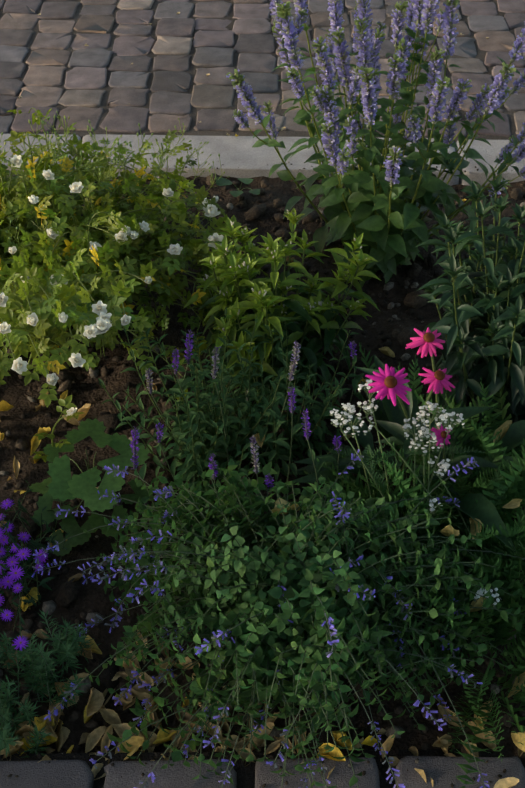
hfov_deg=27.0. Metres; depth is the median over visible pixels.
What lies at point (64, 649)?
needle plant
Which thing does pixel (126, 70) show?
paving
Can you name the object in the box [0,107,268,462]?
rose bush
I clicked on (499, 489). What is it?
flowering plant
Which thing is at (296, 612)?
nepeta mound
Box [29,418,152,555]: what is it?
lobed leaf plant
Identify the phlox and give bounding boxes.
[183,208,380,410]
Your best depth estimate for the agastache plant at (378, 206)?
2.22 m
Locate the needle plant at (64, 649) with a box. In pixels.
[0,610,100,756]
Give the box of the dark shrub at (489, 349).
[414,174,524,424]
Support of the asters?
on the bed soil
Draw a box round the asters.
[0,480,78,650]
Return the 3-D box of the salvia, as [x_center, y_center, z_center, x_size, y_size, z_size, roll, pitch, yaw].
[-0.040,0.048,1.882,0.480,0.365,0.477,1,42,1]
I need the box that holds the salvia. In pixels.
[98,307,364,543]
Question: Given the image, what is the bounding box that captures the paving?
[0,0,524,787]
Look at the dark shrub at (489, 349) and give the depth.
1.92 m
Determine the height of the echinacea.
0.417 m
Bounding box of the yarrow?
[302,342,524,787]
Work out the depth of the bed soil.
2.04 m
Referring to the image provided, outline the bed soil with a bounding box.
[0,158,524,787]
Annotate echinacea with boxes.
[289,327,524,563]
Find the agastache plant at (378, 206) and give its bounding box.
[226,0,524,286]
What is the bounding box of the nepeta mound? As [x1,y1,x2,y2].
[31,449,524,787]

